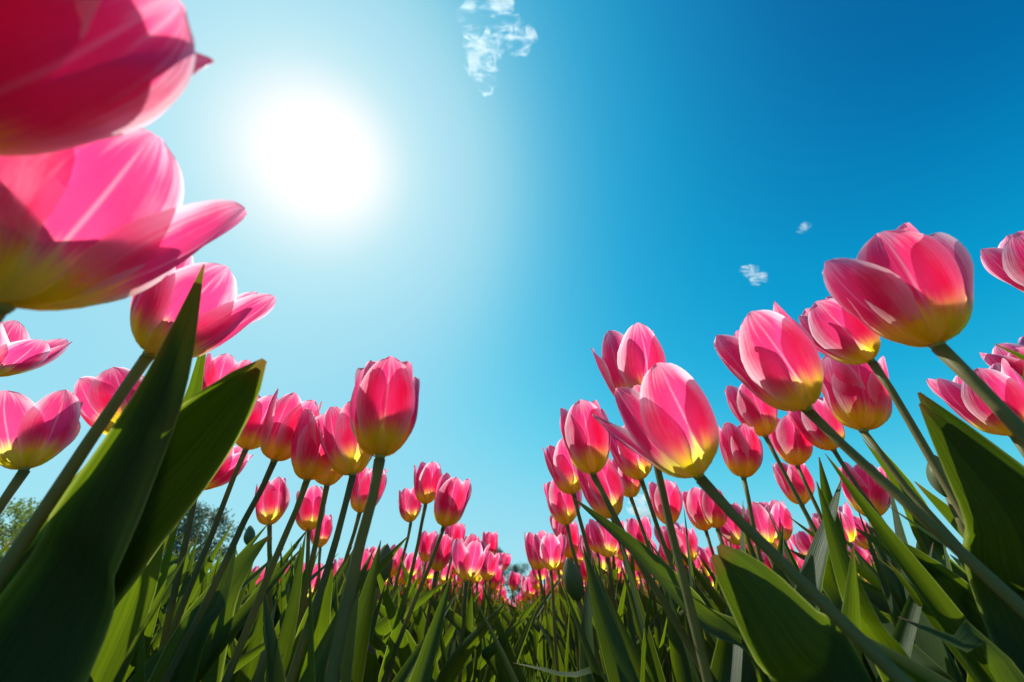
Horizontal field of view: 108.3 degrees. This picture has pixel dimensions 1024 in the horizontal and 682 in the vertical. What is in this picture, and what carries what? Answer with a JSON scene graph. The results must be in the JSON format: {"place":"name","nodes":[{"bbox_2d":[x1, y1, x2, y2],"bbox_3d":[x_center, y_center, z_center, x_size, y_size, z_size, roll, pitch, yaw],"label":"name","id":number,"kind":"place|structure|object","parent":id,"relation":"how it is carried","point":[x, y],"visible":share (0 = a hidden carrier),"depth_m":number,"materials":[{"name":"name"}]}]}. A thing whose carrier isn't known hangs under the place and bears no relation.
{"place":"outdoors","nodes":[
{"label":"outdoors","id":0,"kind":"place"},
{"bbox_2d":[0,0,1023,604],"label":"sky","id":1,"kind":"structure","parent":0,"point":[472,194],"materials":[{"name":"blue"}]},
{"label":"ground","id":2,"kind":"structure","parent":0,"visible":0},
{"bbox_2d":[0,498,37,557],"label":"tree","id":3,"kind":"object","parent":2,"relation":"on","point":[20,521],"visible":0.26,"depth_m":22.00,"materials":[{"name":"green plant"}]},
{"bbox_2d":[0,320,72,376],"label":"tulip","id":4,"kind":"object","parent":2,"relation":"on","point":[21,351],"visible":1,"depth_m":0.36,"materials":[{"name":"pink plant"}]},
{"bbox_2d":[0,389,82,514],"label":"tulip","id":5,"kind":"object","parent":2,"relation":"on","point":[45,429],"visible":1,"depth_m":0.26,"materials":[{"name":"pink plant"}]},
{"bbox_2d":[0,264,204,681],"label":"tulip plant","id":6,"kind":"object","parent":2,"relation":"on","point":[57,596],"visible":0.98,"depth_m":0.16,"materials":[{"name":"green plant"}]},
{"bbox_2d":[0,0,214,155],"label":"tulip","id":7,"kind":"object","parent":2,"relation":"on","point":[75,73],"visible":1,"depth_m":0.08,"materials":[{"name":"pink plant"}]},
{"bbox_2d":[0,128,246,323],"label":"tulip","id":8,"kind":"object","parent":2,"relation":"on","point":[109,220],"visible":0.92,"depth_m":0.12,"materials":[{"name":"pink plant"}]},
{"bbox_2d":[0,358,266,609],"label":"tulip plant","id":9,"kind":"object","parent":2,"relation":"on","point":[213,418],"visible":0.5,"depth_m":0.19,"materials":[{"name":"green plant"}]},
{"bbox_2d":[0,256,275,589],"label":"tulip","id":10,"kind":"object","parent":2,"relation":"on","point":[226,312],"visible":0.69,"depth_m":0.20,"materials":[{"name":"pink plant"}]},
{"bbox_2d":[88,354,205,681],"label":"tulip plant","id":11,"kind":"object","parent":2,"relation":"on","point":[132,610],"visible":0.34,"depth_m":0.24,"materials":[{"name":"green plant"}]},
{"bbox_2d":[113,537,196,681],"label":"tulip plant","id":12,"kind":"object","parent":2,"relation":"on","point":[120,674],"visible":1,"depth_m":0.17,"materials":[{"name":"green plant"}]},
{"bbox_2d":[74,367,300,681],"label":"tulip","id":13,"kind":"object","parent":2,"relation":"on","point":[94,395],"visible":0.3,"depth_m":0.31,"materials":[{"name":"pink plant"}]},
{"bbox_2d":[160,521,220,629],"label":"tulip plant","id":14,"kind":"object","parent":2,"relation":"on","point":[204,585],"visible":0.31,"depth_m":0.41,"materials":[{"name":"green plant"}]},
{"bbox_2d":[128,542,271,681],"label":"tulip plant","id":15,"kind":"object","parent":2,"relation":"on","point":[150,663],"visible":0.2,"depth_m":0.33,"materials":[{"name":"green plant"}]},
{"bbox_2d":[164,501,245,572],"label":"tree","id":16,"kind":"object","parent":2,"relation":"on","point":[211,519],"visible":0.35,"depth_m":89.16,"materials":[{"name":"green plant"}]},
{"bbox_2d":[158,353,251,650],"bbox_3d":[-0.250,0.258,0.319,0.231,0.532,0.057,17,-39,-21],"label":"tulip","id":17,"kind":"object","parent":2,"relation":"on","point":[219,367],"visible":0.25,"depth_m":0.36,"materials":[{"name":"pink plant"}]},
{"bbox_2d":[163,446,252,553],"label":"tulip","id":18,"kind":"object","parent":2,"relation":"on","point":[222,476],"visible":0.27,"depth_m":0.44,"materials":[{"name":"pink plant"}]},
{"bbox_2d":[148,535,269,681],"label":"tulip plant","id":19,"kind":"object","parent":2,"relation":"on","point":[212,633],"visible":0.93,"depth_m":0.28,"materials":[{"name":"green plant"}]},
{"bbox_2d":[146,520,275,659],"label":"tulip plant","id":20,"kind":"object","parent":2,"relation":"on","point":[199,579],"visible":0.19,"depth_m":0.43,"materials":[{"name":"green plant"}]},
{"bbox_2d":[145,522,278,677],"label":"tulip plant","id":21,"kind":"object","parent":2,"relation":"on","point":[246,657],"visible":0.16,"depth_m":0.32,"materials":[{"name":"green plant"}]},
{"bbox_2d":[87,469,342,681],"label":"tulip","id":22,"kind":"object","parent":2,"relation":"on","point":[327,480],"visible":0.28,"depth_m":0.38,"materials":[{"name":"green plant"}]},
{"bbox_2d":[122,524,308,681],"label":"tulip plant","id":23,"kind":"object","parent":2,"relation":"on","point":[148,634],"visible":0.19,"depth_m":0.34,"materials":[{"name":"green plant"}]},
{"bbox_2d":[155,395,278,647],"bbox_3d":[-0.306,0.279,0.316,0.046,0.494,0.116,19,-40,-24],"label":"tulip","id":24,"kind":"object","parent":2,"relation":"on","point":[248,439],"visible":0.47,"depth_m":0.39,"materials":[{"name":"pink plant"}]},
{"bbox_2d":[161,388,321,681],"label":"tulip","id":25,"kind":"object","parent":2,"relation":"on","point":[282,417],"visible":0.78,"depth_m":0.34,"materials":[{"name":"pink plant"}]},
{"bbox_2d":[135,532,352,681],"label":"tulip plant","id":26,"kind":"object","parent":2,"relation":"on","point":[286,636],"visible":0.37,"depth_m":0.34,"materials":[{"name":"green plant"}]},
{"bbox_2d":[255,476,289,623],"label":"tulip","id":27,"kind":"object","parent":2,"relation":"on","point":[271,506],"visible":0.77,"depth_m":0.51,"materials":[{"name":"pink plant"}]},
{"bbox_2d":[221,408,331,681],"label":"tulip","id":28,"kind":"object","parent":2,"relation":"on","point":[309,461],"visible":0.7,"depth_m":0.33,"materials":[{"name":"pink plant"}]},
{"bbox_2d":[158,535,447,681],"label":"tulip plant","id":29,"kind":"object","parent":2,"relation":"on","point":[382,628],"visible":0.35,"depth_m":0.44,"materials":[{"name":"green plant"}]},
{"bbox_2d":[230,467,386,656],"bbox_3d":[-0.289,0.379,0.426,0.215,0.462,0.050,-6,-37,8],"label":"tulip","id":30,"kind":"object","parent":2,"relation":"on","point":[359,496],"visible":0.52,"depth_m":0.51,"materials":[{"name":"pink plant"}]},
{"bbox_2d":[285,563,333,681],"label":"tulip plant","id":31,"kind":"object","parent":2,"relation":"on","point":[321,623],"visible":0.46,"depth_m":0.31,"materials":[{"name":"green plant"}]},
{"bbox_2d":[295,485,327,618],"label":"tulip","id":32,"kind":"object","parent":2,"relation":"on","point":[307,516],"visible":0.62,"depth_m":0.54,"materials":[{"name":"pink plant"}]},
{"bbox_2d":[310,514,332,585],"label":"tulip","id":33,"kind":"object","parent":2,"relation":"on","point":[326,529],"visible":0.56,"depth_m":0.75,"materials":[{"name":"pink plant"}]},
{"bbox_2d":[227,542,424,658],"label":"tulip plant","id":34,"kind":"object","parent":2,"relation":"on","point":[278,608],"visible":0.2,"depth_m":0.53,"materials":[{"name":"green plant"}]},
{"bbox_2d":[286,401,373,681],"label":"tulip","id":35,"kind":"object","parent":2,"relation":"on","point":[345,454],"visible":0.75,"depth_m":0.31,"materials":[{"name":"pink plant"}]},
{"bbox_2d":[225,472,471,681],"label":"tulip","id":36,"kind":"object","parent":2,"relation":"on","point":[452,496],"visible":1,"depth_m":0.48,"materials":[{"name":"pink plant"}]},
{"bbox_2d":[253,541,458,681],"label":"tulip plant","id":37,"kind":"object","parent":2,"relation":"on","point":[366,624],"visible":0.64,"depth_m":0.32,"materials":[{"name":"green plant"}]},
{"bbox_2d":[263,547,452,681],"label":"tulip plant","id":38,"kind":"object","parent":2,"relation":"on","point":[421,672],"visible":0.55,"depth_m":0.27,"materials":[{"name":"green plant"}]},
{"bbox_2d":[323,356,419,681],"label":"tulip","id":39,"kind":"object","parent":2,"relation":"on","point":[384,402],"visible":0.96,"depth_m":0.23,"materials":[{"name":"pink plant"}]},
{"bbox_2d":[372,543,392,616],"bbox_3d":[-0.175,0.438,0.421,0.029,0.362,0.068,0,-36,0],"label":"tulip bud","id":40,"kind":"object","parent":2,"relation":"on","point":[385,549],"visible":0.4,"depth_m":0.49,"materials":[{"name":"green plant"}]},
{"bbox_2d":[380,487,421,657],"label":"tulip","id":41,"kind":"object","parent":2,"relation":"on","point":[410,504],"visible":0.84,"depth_m":0.68,"materials":[{"name":"pink plant"}]},
{"bbox_2d":[378,461,441,681],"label":"tulip","id":42,"kind":"object","parent":2,"relation":"on","point":[427,477],"visible":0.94,"depth_m":0.56,"materials":[{"name":"pink plant"}]},
{"bbox_2d":[403,552,442,644],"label":"tulip","id":43,"kind":"object","parent":2,"relation":"on","point":[407,560],"visible":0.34,"depth_m":0.91,"materials":[{"name":"pink plant"}]},
{"bbox_2d":[371,538,519,681],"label":"tulip","id":44,"kind":"object","parent":2,"relation":"on","point":[468,559],"visible":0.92,"depth_m":0.52,"materials":[{"name":"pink plant"}]},
{"bbox_2d":[410,530,482,661],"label":"tulip","id":45,"kind":"object","parent":2,"relation":"on","point":[426,541],"visible":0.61,"depth_m":0.80,"materials":[{"name":"pink plant"}]},
{"bbox_2d":[388,551,525,681],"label":"tulip","id":46,"kind":"object","parent":2,"relation":"on","point":[489,568],"visible":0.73,"depth_m":0.75,"materials":[{"name":"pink plant"}]},
{"bbox_2d":[388,534,526,681],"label":"tulip","id":47,"kind":"object","parent":2,"relation":"on","point":[455,662],"visible":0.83,"depth_m":0.50,"materials":[{"name":"green plant"}]},
{"bbox_2d":[376,533,538,681],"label":"tulip","id":48,"kind":"object","parent":2,"relation":"on","point":[419,618],"visible":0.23,"depth_m":0.56,"materials":[{"name":"green plant"}]},
{"bbox_2d":[419,538,514,681],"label":"tulip","id":49,"kind":"object","parent":2,"relation":"on","point":[443,652],"visible":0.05,"depth_m":0.59,"materials":[{"name":"green plant"}]},
{"bbox_2d":[422,573,562,681],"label":"tulip","id":50,"kind":"object","parent":2,"relation":"on","point":[477,578],"visible":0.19,"depth_m":0.75,"materials":[{"name":"green plant"}]},
{"bbox_2d":[488,567,552,681],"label":"tulip","id":51,"kind":"object","parent":2,"relation":"on","point":[539,643],"visible":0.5,"depth_m":0.91,"materials":[{"name":"green plant"}]},
{"bbox_2d":[424,533,662,681],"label":"tulip","id":52,"kind":"object","parent":2,"relation":"on","point":[550,548],"visible":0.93,"depth_m":0.54,"materials":[{"name":"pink plant"}]},
{"bbox_2d":[524,530,570,622],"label":"tulip","id":53,"kind":"object","parent":2,"relation":"on","point":[532,557],"visible":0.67,"depth_m":0.70,"materials":[{"name":"pink plant"}]},
{"bbox_2d":[451,591,645,638],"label":"distant foliage","id":54,"kind":"object","parent":2,"relation":"on","point":[525,605],"depth_m":2.00,"materials":[{"name":"green plant"}]},
{"bbox_2d":[393,570,714,609],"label":"distant tulips","id":55,"kind":"object","parent":54,"relation":"attached to","point":[521,596],"visible":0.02,"depth_m":2.03,"materials":[{"name":"pink plant"}]},
{"bbox_2d":[491,551,649,681],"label":"tulip plant","id":56,"kind":"object","parent":2,"relation":"on","point":[586,623],"visible":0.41,"depth_m":0.38,"materials":[{"name":"green plant"}]},
{"bbox_2d":[489,521,654,681],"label":"tulip","id":57,"kind":"object","parent":2,"relation":"on","point":[574,530],"visible":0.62,"depth_m":0.63,"materials":[{"name":"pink plant"}]},
{"bbox_2d":[563,557,604,680],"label":"tulip bud","id":58,"kind":"object","parent":2,"relation":"on","point":[573,581],"visible":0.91,"depth_m":0.48,"materials":[{"name":"green plant"}]},
{"bbox_2d":[542,438,645,664],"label":"tulip","id":59,"kind":"object","parent":2,"relation":"on","point":[560,466],"visible":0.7,"depth_m":0.48,"materials":[{"name":"pink plant"}]},
{"bbox_2d":[546,535,657,679],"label":"tulip","id":60,"kind":"object","parent":2,"relation":"on","point":[614,570],"visible":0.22,"depth_m":0.71,"materials":[{"name":"green plant"}]},
{"bbox_2d":[543,480,664,673],"bbox_3d":[0.127,0.367,0.407,0.086,0.460,0.204,17,-40,-22],"label":"tulip","id":61,"kind":"object","parent":2,"relation":"on","point":[560,503],"visible":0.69,"depth_m":0.55,"materials":[{"name":"pink plant"}]},
{"bbox_2d":[473,540,742,681],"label":"tulip plant","id":62,"kind":"object","parent":2,"relation":"on","point":[726,664],"visible":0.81,"depth_m":0.28,"materials":[{"name":"green plant"}]},
{"bbox_2d":[561,521,666,665],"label":"tulip","id":63,"kind":"object","parent":2,"relation":"on","point":[660,652],"visible":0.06,"depth_m":0.56,"materials":[{"name":"green plant"}]},
{"bbox_2d":[534,524,702,681],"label":"tulip","id":64,"kind":"object","parent":2,"relation":"on","point":[681,614],"visible":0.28,"depth_m":0.65,"materials":[{"name":"green plant"}]},
{"bbox_2d":[574,519,675,681],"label":"tulip","id":65,"kind":"object","parent":2,"relation":"on","point":[605,542],"visible":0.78,"depth_m":0.57,"materials":[{"name":"pink plant"}]},
{"bbox_2d":[584,516,695,681],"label":"tulip","id":66,"kind":"object","parent":2,"relation":"on","point":[633,529],"visible":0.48,"depth_m":0.63,"materials":[{"name":"pink plant"}]},
{"bbox_2d":[611,458,680,622],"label":"tulip","id":67,"kind":"object","parent":2,"relation":"on","point":[631,486],"visible":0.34,"depth_m":0.55,"materials":[{"name":"pink plant"}]},
{"bbox_2d":[610,425,687,616],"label":"tulip","id":68,"kind":"object","parent":2,"relation":"on","point":[631,464],"visible":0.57,"depth_m":0.45,"materials":[{"name":"pink plant"}]},
{"bbox_2d":[592,526,715,648],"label":"tulip","id":69,"kind":"object","parent":2,"relation":"on","point":[681,536],"visible":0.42,"depth_m":0.65,"materials":[{"name":"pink plant"}]},
{"bbox_2d":[648,479,682,523],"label":"tulip","id":70,"kind":"object","parent":2,"relation":"on","point":[674,495],"visible":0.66,"depth_m":0.62,"materials":[{"name":"pink plant"}]},
{"bbox_2d":[574,498,769,681],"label":"tulip plant","id":71,"kind":"object","parent":2,"relation":"on","point":[723,627],"visible":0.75,"depth_m":0.26,"materials":[{"name":"green plant"}]},
{"bbox_2d":[573,457,783,614],"bbox_3d":[0.167,0.306,0.301,0.191,0.432,0.049,-3,-36,4],"label":"tulip","id":72,"kind":"object","parent":2,"relation":"on","point":[609,477],"visible":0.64,"depth_m":0.40,"materials":[{"name":"pink plant"}]},
{"bbox_2d":[648,487,714,665],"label":"tulip","id":73,"kind":"object","parent":2,"relation":"on","point":[691,504],"visible":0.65,"depth_m":0.63,"materials":[{"name":"pink plant"}]},
{"bbox_2d":[667,489,756,637],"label":"tulip","id":74,"kind":"object","parent":2,"relation":"on","point":[714,515],"visible":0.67,"depth_m":0.54,"materials":[{"name":"pink plant"}]},
{"bbox_2d":[583,480,841,681],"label":"tulip plant","id":75,"kind":"object","parent":2,"relation":"on","point":[619,666],"visible":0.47,"depth_m":0.29,"materials":[{"name":"green plant"}]},
{"bbox_2d":[591,323,861,681],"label":"tulip","id":76,"kind":"object","parent":2,"relation":"on","point":[632,356],"visible":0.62,"depth_m":0.29,"materials":[{"name":"pink plant"}]},
{"bbox_2d":[718,422,762,562],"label":"tulip","id":77,"kind":"object","parent":2,"relation":"on","point":[741,447],"visible":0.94,"depth_m":0.48,"materials":[{"name":"pink plant"}]},
{"bbox_2d":[707,500,792,612],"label":"tulip","id":78,"kind":"object","parent":2,"relation":"on","point":[785,521],"visible":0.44,"depth_m":0.68,"materials":[{"name":"pink plant"}]},
{"bbox_2d":[592,362,912,681],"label":"tulip","id":79,"kind":"object","parent":2,"relation":"on","point":[667,416],"visible":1,"depth_m":0.21,"materials":[{"name":"pink plant"}]},
{"bbox_2d":[681,501,823,613],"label":"tulip","id":80,"kind":"object","parent":2,"relation":"on","point":[765,529],"visible":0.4,"depth_m":0.52,"materials":[{"name":"pink plant"}]},
{"bbox_2d":[695,502,826,612],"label":"tulip","id":81,"kind":"object","parent":2,"relation":"on","point":[730,530],"visible":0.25,"depth_m":0.57,"materials":[{"name":"pink plant"}]},
{"bbox_2d":[560,399,973,681],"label":"tulip","id":82,"kind":"object","parent":2,"relation":"on","point":[586,435],"visible":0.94,"depth_m":0.34,"materials":[{"name":"pink plant"}]},
{"bbox_2d":[601,510,933,681],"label":"tulip plant","id":83,"kind":"object","parent":2,"relation":"on","point":[903,634],"visible":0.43,"depth_m":0.31,"materials":[{"name":"green plant"}]},
{"bbox_2d":[711,543,871,681],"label":"tulip plant","id":84,"kind":"object","parent":2,"relation":"on","point":[789,633],"visible":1,"depth_m":0.18,"materials":[{"name":"green plant"}]},
{"bbox_2d":[772,462,814,532],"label":"tulip","id":85,"kind":"object","parent":2,"relation":"on","point":[796,480],"visible":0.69,"depth_m":0.62,"materials":[{"name":"pink plant"}]},
{"bbox_2d":[769,414,822,520],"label":"tulip","id":86,"kind":"object","parent":2,"relation":"on","point":[791,444],"visible":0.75,"depth_m":0.55,"materials":[{"name":"pink plant"}]},
{"bbox_2d":[787,397,883,519],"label":"tulip","id":87,"kind":"object","parent":2,"relation":"on","point":[815,435],"visible":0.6,"depth_m":0.52,"materials":[{"name":"pink plant"}]},
{"bbox_2d":[812,502,870,583],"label":"tulip","id":88,"kind":"object","parent":2,"relation":"on","point":[849,525],"visible":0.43,"depth_m":0.64,"materials":[{"name":"pink plant"}]},
{"bbox_2d":[724,383,966,681],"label":"tulip","id":89,"kind":"object","parent":2,"relation":"on","point":[747,406],"visible":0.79,"depth_m":0.51,"materials":[{"name":"pink plant"}]},
{"bbox_2d":[816,481,919,681],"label":"tulip plant","id":90,"kind":"object","parent":2,"relation":"on","point":[872,626],"visible":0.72,"depth_m":0.22,"materials":[{"name":"green plant"}]},
{"bbox_2d":[773,476,963,681],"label":"tulip plant","id":91,"kind":"object","parent":2,"relation":"on","point":[934,648],"visible":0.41,"depth_m":0.30,"materials":[{"name":"green plant"}]},
{"bbox_2d":[714,301,1023,681],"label":"tulip","id":92,"kind":"object","parent":2,"relation":"on","point":[771,358],"visible":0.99,"depth_m":0.22,"materials":[{"name":"pink plant"}]},
{"bbox_2d":[790,509,966,675],"bbox_3d":[0.476,0.319,0.292,0.296,0.401,0.238,-14,-38,18],"label":"tulip plant","id":93,"kind":"object","parent":2,"relation":"on","point":[875,596],"visible":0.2,"depth_m":0.43,"materials":[{"name":"green plant"}]},
{"bbox_2d":[798,296,963,523],"bbox_3d":[0.274,0.170,0.184,0.053,0.513,0.057,0,-36,0],"label":"tulip","id":94,"kind":"object","parent":2,"relation":"on","point":[836,331],"visible":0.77,"depth_m":0.30,"materials":[{"name":"pink plant"}]},
{"bbox_2d":[819,506,967,681],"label":"tulip plant","id":95,"kind":"object","parent":2,"relation":"on","point":[870,667],"visible":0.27,"depth_m":0.35,"materials":[{"name":"green plant"}]},
{"bbox_2d":[821,356,968,582],"bbox_3d":[0.383,0.241,0.265,0.095,0.495,0.262,-21,-41,26],"label":"tulip","id":96,"kind":"object","parent":2,"relation":"on","point":[858,398],"visible":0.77,"depth_m":0.34,"materials":[{"name":"pink plant"}]},
{"bbox_2d":[838,461,962,537],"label":"tulip","id":97,"kind":"object","parent":2,"relation":"on","point":[877,494],"visible":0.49,"depth_m":0.49,"materials":[{"name":"pink plant"}]},
{"bbox_2d":[825,453,993,681],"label":"tulip plant","id":98,"kind":"object","parent":2,"relation":"on","point":[940,610],"visible":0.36,"depth_m":0.23,"materials":[{"name":"green plant"}]},
{"bbox_2d":[856,525,989,639],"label":"tulip plant","id":99,"kind":"object","parent":2,"relation":"on","point":[957,589],"visible":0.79,"depth_m":0.24,"materials":[{"name":"green plant"}]},
{"bbox_2d":[822,222,1023,444],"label":"tulip","id":100,"kind":"object","parent":2,"relation":"on","point":[908,284],"visible":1,"depth_m":0.19,"materials":[{"name":"pink plant"}]},
{"bbox_2d":[926,455,964,536],"bbox_3d":[0.340,0.279,0.232,0.039,0.395,0.095,8,-37,-10],"label":"tulip bud","id":101,"kind":"object","parent":2,"relation":"on","point":[934,482],"visible":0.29,"depth_m":0.30,"materials":[{"name":"green plant"}]},
{"bbox_2d":[898,617,1023,681],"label":"tulip plant","id":102,"kind":"object","parent":2,"relation":"on","point":[967,637],"visible":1,"depth_m":0.18,"materials":[{"name":"green plant"}]},
{"bbox_2d":[917,392,1023,674],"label":"tulip plant","id":103,"kind":"object","parent":2,"relation":"on","point":[985,476],"visible":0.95,"depth_m":0.21,"materials":[{"name":"green plant"}]},
{"bbox_2d":[926,358,1023,457],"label":"tulip","id":104,"kind":"object","parent":2,"relation":"on","point":[1003,380],"visible":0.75,"depth_m":0.34,"materials":[{"name":"pink plant"}]},
{"bbox_2d":[980,231,1023,291],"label":"tulip","id":105,"kind":"object","parent":2,"relation":"on","point":[1004,261],"visible":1,"depth_m":0.32,"materials":[{"name":"pink plant"}]},
{"bbox_2d":[980,336,1023,376],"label":"tulip","id":106,"kind":"object","parent":2,"relation":"on","point":[998,354],"visible":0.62,"depth_m":0.40,"materials":[{"name":"pink plant"}]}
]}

